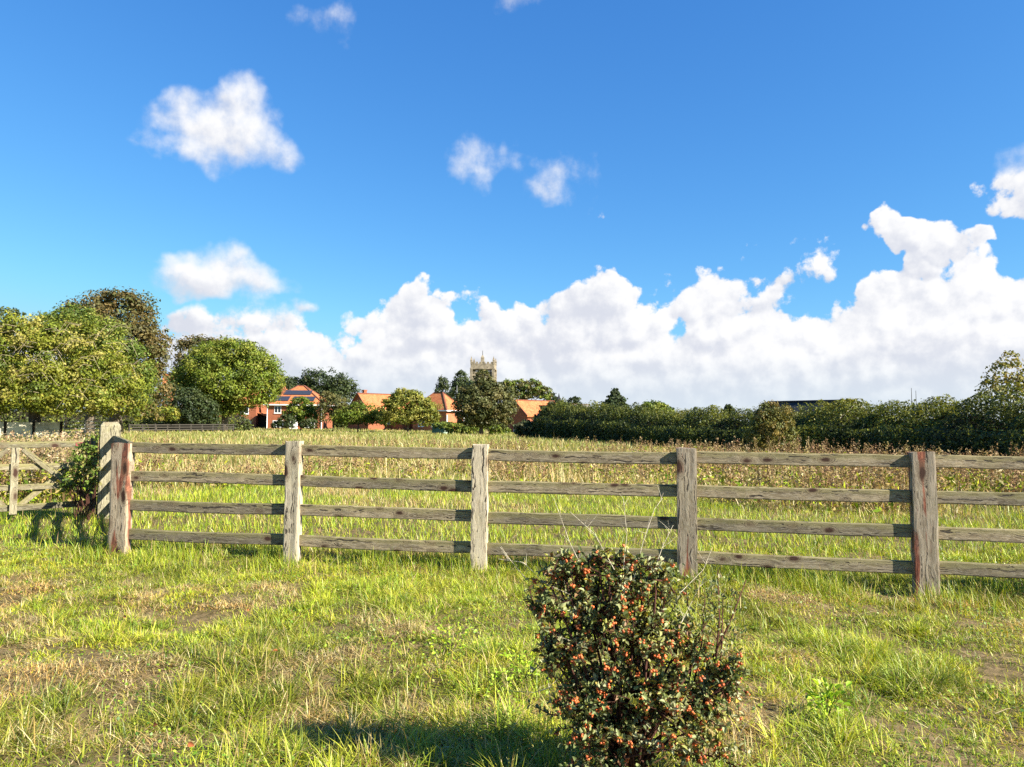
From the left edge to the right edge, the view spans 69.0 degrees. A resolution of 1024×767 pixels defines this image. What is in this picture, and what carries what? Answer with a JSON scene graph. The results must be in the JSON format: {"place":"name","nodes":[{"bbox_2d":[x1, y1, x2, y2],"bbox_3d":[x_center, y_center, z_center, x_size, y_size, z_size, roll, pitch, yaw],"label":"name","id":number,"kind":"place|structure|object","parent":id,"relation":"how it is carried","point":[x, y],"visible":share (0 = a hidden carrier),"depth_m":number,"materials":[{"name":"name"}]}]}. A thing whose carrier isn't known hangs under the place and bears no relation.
{"place":"outdoors","nodes":[
{"label":"outdoors","id":0,"kind":"place"},
{"bbox_2d":[0,428,1023,766],"bbox_3d":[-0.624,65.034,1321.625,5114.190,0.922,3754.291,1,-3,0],"label":"meadow ground","id":1,"kind":"structure","parent":0,"point":[770,710],"depth_m":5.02,"materials":[{"name":"green plant"}]},
{"bbox_2d":[0,306,26,342],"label":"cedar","id":2,"kind":"object","parent":1,"relation":"on","point":[12,311],"visible":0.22,"depth_m":80.17,"materials":[{"name":"green plant"}]},
{"bbox_2d":[0,421,62,438],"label":"wooden panel fence","id":3,"kind":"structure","parent":1,"relation":"on","point":[7,428],"depth_m":45.00,"materials":[{"name":"grey wood"}]},
{"bbox_2d":[0,437,97,514],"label":"field gate","id":4,"kind":"structure","parent":1,"relation":"on","point":[14,467],"depth_m":10.38,"materials":[{"name":"brown wood"}]},
{"bbox_2d":[0,428,98,502],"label":"faded weed thicket","id":5,"kind":"object","parent":1,"relation":"on","point":[49,455],"visible":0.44,"depth_m":12.95,"materials":[{"name":"beige plant"}]},
{"bbox_2d":[0,307,151,421],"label":"spreading tree","id":6,"kind":"object","parent":1,"relation":"on","point":[37,387],"visible":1,"depth_m":45.10,"materials":[{"name":"green plant"}]},
{"bbox_2d":[58,433,106,519],"bbox_3d":[-6.061,1.301,10.505,0.614,1.227,0.461,-1,-3,23],"label":"bramble","id":7,"kind":"object","parent":1,"relation":"on","point":[86,461],"visible":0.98,"depth_m":10.47,"materials":[{"name":"green plant"}]},
{"bbox_2d":[63,421,105,435],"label":"metal gate","id":8,"kind":"structure","parent":1,"relation":"on","point":[85,428],"depth_m":47.05,"materials":[{"name":"grey metal"}]},
{"bbox_2d":[26,302,163,434],"bbox_3d":[-32.280,-1.065,57.171,10.733,10.423,5.596,1,-3,0],"label":"leafy tree","id":9,"kind":"object","parent":1,"relation":"on","point":[119,333],"visible":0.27,"depth_m":56.78,"materials":[{"name":"green plant"}]},
{"bbox_2d":[97,422,120,518],"bbox_3d":[-5.789,1.354,10.693,0.270,1.600,0.236,2,-3,-33],"label":"gate post","id":10,"kind":"object","parent":1,"relation":"on","point":[108,431],"visible":0.56,"depth_m":10.58,"materials":[{"name":"brown wood"}]},
{"bbox_2d":[53,286,180,432],"bbox_3d":[-34.622,-1.937,64.237,11.424,12.950,8.801,1,-3,0],"label":"autumn tree","id":11,"kind":"object","parent":1,"relation":"on","point":[144,332],"visible":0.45,"depth_m":63.58,"materials":[{"name":"green plant"}]},
{"bbox_2d":[0,406,253,430],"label":"boundary hedge","id":12,"kind":"object","parent":1,"relation":"on","point":[240,423],"visible":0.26,"depth_m":93.36,"materials":[{"name":"green plant"}]},
{"bbox_2d":[131,403,180,430],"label":"pale shrub","id":13,"kind":"object","parent":1,"relation":"on","point":[170,411],"visible":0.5,"depth_m":79.75,"materials":[{"name":"green plant"}]},
{"bbox_2d":[128,424,233,431],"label":"paddock fence","id":14,"kind":"object","parent":1,"relation":"on","point":[179,427],"visible":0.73,"depth_m":81.21,"materials":[{"name":"grey wood"}]},
{"bbox_2d":[141,380,224,431],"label":"dark shrub","id":15,"kind":"object","parent":1,"relation":"on","point":[186,408],"visible":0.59,"depth_m":87.35,"materials":[{"name":"green plant"}]},
{"bbox_2d":[166,333,224,385],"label":"autumn tree","id":16,"kind":"object","parent":1,"relation":"on","point":[185,345],"visible":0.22,"depth_m":117.41,"materials":[{"name":"green plant"}]},
{"bbox_2d":[163,335,289,431],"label":"round tree","id":17,"kind":"object","parent":1,"relation":"on","point":[249,380],"visible":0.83,"depth_m":94.28,"materials":[{"name":"green plant"}]},
{"bbox_2d":[219,389,266,427],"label":"brick house","id":18,"kind":"structure","parent":1,"relation":"on","point":[257,416],"depth_m":143.65,"materials":[{"name":"brick"}]},
{"bbox_2d":[276,375,296,395],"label":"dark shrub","id":19,"kind":"object","parent":1,"relation":"on","point":[289,385],"visible":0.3,"depth_m":149.44,"materials":[{"name":"green plant"}]},
{"bbox_2d":[270,414,320,430],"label":"dark shrub","id":20,"kind":"object","parent":1,"relation":"on","point":[307,422],"visible":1,"depth_m":113.47,"materials":[{"name":"green plant"}]},
{"bbox_2d":[263,385,331,428],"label":"brick house","id":21,"kind":"structure","parent":1,"relation":"on","point":[274,412],"depth_m":138.38,"materials":[{"name":"orange tile"}]},
{"bbox_2d":[274,406,280,413],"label":"window","id":22,"kind":"structure","parent":21,"relation":"in","point":[277,409],"depth_m":137.79,"materials":[{"name":"white paint"}]},
{"bbox_2d":[281,396,319,430],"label":"tree","id":23,"kind":"object","parent":1,"relation":"on","point":[298,412],"visible":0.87,"depth_m":117.37,"materials":[{"name":"green plant"}]},
{"bbox_2d":[280,366,361,404],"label":"oak","id":24,"kind":"object","parent":1,"relation":"on","point":[342,387],"visible":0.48,"depth_m":183.01,"materials":[{"name":"green plant"}]},
{"bbox_2d":[313,390,351,431],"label":"garden shrub","id":25,"kind":"object","parent":1,"relation":"on","point":[329,399],"visible":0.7,"depth_m":115.30,"materials":[{"name":"green plant"}]},
{"bbox_2d":[329,400,387,431],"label":"garden shrub","id":26,"kind":"object","parent":1,"relation":"on","point":[355,416],"visible":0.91,"depth_m":111.16,"materials":[{"name":"green plant"}]},
{"bbox_2d":[348,390,412,429],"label":"brick house","id":27,"kind":"structure","parent":1,"relation":"on","point":[370,398],"depth_m":136.36,"materials":[{"name":"orange tile"}]},
{"bbox_2d":[375,387,442,432],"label":"round shrub","id":28,"kind":"object","parent":1,"relation":"on","point":[425,409],"visible":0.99,"depth_m":106.85,"materials":[{"name":"green plant"}]},
{"bbox_2d":[332,421,501,428],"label":"boundary hedge","id":29,"kind":"object","parent":1,"relation":"on","point":[339,425],"visible":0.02,"depth_m":165.61,"materials":[{"name":"green plant"}]},
{"bbox_2d":[132,433,738,488],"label":"meadow weed stems","id":30,"kind":"object","parent":1,"relation":"on","point":[499,465],"visible":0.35,"depth_m":19.43,"materials":[{"name":"plant"}]},
{"bbox_2d":[413,392,457,430],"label":"brick house","id":31,"kind":"structure","parent":1,"relation":"on","point":[444,400],"depth_m":131.93,"materials":[{"name":"orange tile"}]},
{"bbox_2d":[432,424,447,433],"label":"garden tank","id":32,"kind":"object","parent":1,"relation":"on","point":[437,430],"visible":0.18,"depth_m":99.31,"materials":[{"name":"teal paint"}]},
{"bbox_2d":[434,375,451,397],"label":"conifer","id":33,"kind":"object","parent":1,"relation":"on","point":[441,385],"visible":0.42,"depth_m":189.38,"materials":[{"name":"green plant"}]},
{"bbox_2d":[423,622,476,655],"bbox_3d":[-0.390,1.625,4.730,0.335,0.202,0.344,1,-3,0],"label":"leafy weed","id":34,"kind":"object","parent":1,"relation":"on","point":[445,643],"visible":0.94,"depth_m":4.73,"materials":[{"name":"green plant"}]},
{"bbox_2d":[447,369,473,420],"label":"holm oak","id":35,"kind":"object","parent":1,"relation":"on","point":[457,383],"visible":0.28,"depth_m":149.27,"materials":[{"name":"green plant"}]},
{"bbox_2d":[432,421,510,434],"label":"garden shrub","id":36,"kind":"object","parent":1,"relation":"on","point":[448,427],"visible":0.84,"depth_m":91.28,"materials":[{"name":"green plant"}]},
{"bbox_2d":[470,351,496,397],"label":"church tower","id":37,"kind":"structure","parent":1,"relation":"on","point":[483,365],"depth_m":246.68,"materials":[{"name":"stone"}]},
{"bbox_2d":[450,369,520,433],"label":"maple","id":38,"kind":"object","parent":1,"relation":"on","point":[487,409],"visible":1,"depth_m":84.95,"materials":[{"name":"green plant"}]},
{"bbox_2d":[477,671,523,702],"bbox_3d":[-0.052,1.636,3.939,0.235,0.152,0.240,-1,-3,34],"label":"leafy weed","id":39,"kind":"object","parent":1,"relation":"on","point":[500,690],"visible":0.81,"depth_m":3.97,"materials":[{"name":"green plant"}]},
{"bbox_2d":[0,426,1023,563],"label":"meadow grass","id":40,"kind":"structure","parent":1,"relation":"on","point":[348,434],"depth_m":12.67,"materials":[{"name":"green plant"}]},
{"bbox_2d":[490,648,550,694],"bbox_3d":[0.079,1.608,4.199,0.418,0.221,0.426,1,-3,0],"label":"leafy weed","id":41,"kind":"object","parent":1,"relation":"on","point":[522,663],"visible":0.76,"depth_m":4.22,"materials":[{"name":"green plant"}]},
{"bbox_2d":[497,378,552,399],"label":"broad tree","id":42,"kind":"object","parent":1,"relation":"on","point":[526,390],"visible":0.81,"depth_m":168.96,"materials":[{"name":"green plant"}]},
{"bbox_2d":[505,399,550,431],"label":"brick house","id":43,"kind":"structure","parent":1,"relation":"on","point":[528,410],"depth_m":123.92,"materials":[{"name":"orange tile"}]},
{"bbox_2d":[39,528,1023,621],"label":"fence foot grass","id":44,"kind":"structure","parent":1,"relation":"on","point":[763,577],"depth_m":7.06,"materials":[{"name":"green plant"}]},
{"bbox_2d":[512,401,563,437],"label":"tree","id":45,"kind":"object","parent":1,"relation":"on","point":[524,427],"visible":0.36,"depth_m":65.29,"materials":[{"name":"green plant"}]},
{"bbox_2d":[539,392,581,403],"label":"tree","id":46,"kind":"object","parent":1,"relation":"on","point":[574,400],"visible":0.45,"depth_m":259.51,"materials":[{"name":"green plant"}]},
{"bbox_2d":[108,436,1023,598],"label":"post and rail fence","id":47,"kind":"object","parent":1,"relation":"on","point":[923,531],"visible":0.91,"depth_m":7.12,"materials":[{"name":"grey wood"}]},
{"bbox_2d":[599,388,629,407],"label":"conifer","id":48,"kind":"object","parent":1,"relation":"on","point":[614,397],"visible":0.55,"depth_m":94.50,"materials":[{"name":"green plant"}]},
{"bbox_2d":[500,488,755,766],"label":"berry bush","id":49,"kind":"object","parent":1,"relation":"on","point":[606,717],"visible":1,"depth_m":2.96,"materials":[{"name":"green plant"}]},
{"bbox_2d":[635,400,675,413],"bbox_3d":[12.081,3.083,61.933,3.914,3.512,2.402,1,-3,0],"label":"round shrub","id":50,"kind":"object","parent":1,"relation":"on","point":[657,404],"visible":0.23,"depth_m":61.65,"materials":[{"name":"green plant"}]},
{"bbox_2d":[721,404,734,415],"bbox_3d":[17.455,3.183,59.944,1.382,3.180,1.215,2,-3,-26],"label":"garden shrub","id":51,"kind":"object","parent":1,"relation":"on","point":[729,406],"visible":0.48,"depth_m":59.76,"materials":[{"name":"green plant"}]},
{"bbox_2d":[743,400,799,451],"bbox_3d":[10.596,1.971,30.436,2.254,2.619,1.793,1,-3,0],"label":"field bush","id":52,"kind":"object","parent":1,"relation":"on","point":[776,430],"visible":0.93,"depth_m":30.14,"materials":[{"name":"green plant"}]},
{"bbox_2d":[531,382,1023,469],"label":"field hedge","id":53,"kind":"object","parent":1,"relation":"on","point":[954,425],"visible":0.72,"depth_m":31.56,"materials":[{"name":"green plant"}]},
{"bbox_2d":[574,435,1023,518],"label":"dry dock weeds","id":54,"kind":"object","parent":1,"relation":"on","point":[1011,477],"visible":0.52,"depth_m":14.75,"materials":[{"name":"beige plant"}]},
{"bbox_2d":[748,399,866,421],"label":"dark roofed barn","id":55,"kind":"structure","parent":1,"relation":"on","point":[800,402],"depth_m":59.47,"materials":[{"name":"brown wood"}]},
{"bbox_2d":[805,677,852,718],"bbox_3d":[1.551,1.561,3.651,0.220,0.199,0.224,-1,-3,27],"label":"leafy weed","id":56,"kind":"object","parent":1,"relation":"on","point":[827,694],"visible":0.84,"depth_m":3.66,"materials":[{"name":"green plant"}]},
{"bbox_2d":[974,350,1023,414],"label":"young tree","id":57,"kind":"object","parent":1,"relation":"on","point":[1016,378],"visible":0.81,"depth_m":35.94,"materials":[{"name":"green plant"}]},
{"bbox_2d":[0,0,1023,419],"label":"sky","id":58,"kind":"structure","parent":0,"point":[687,204],"materials":[{"name":"blue"}]}
]}

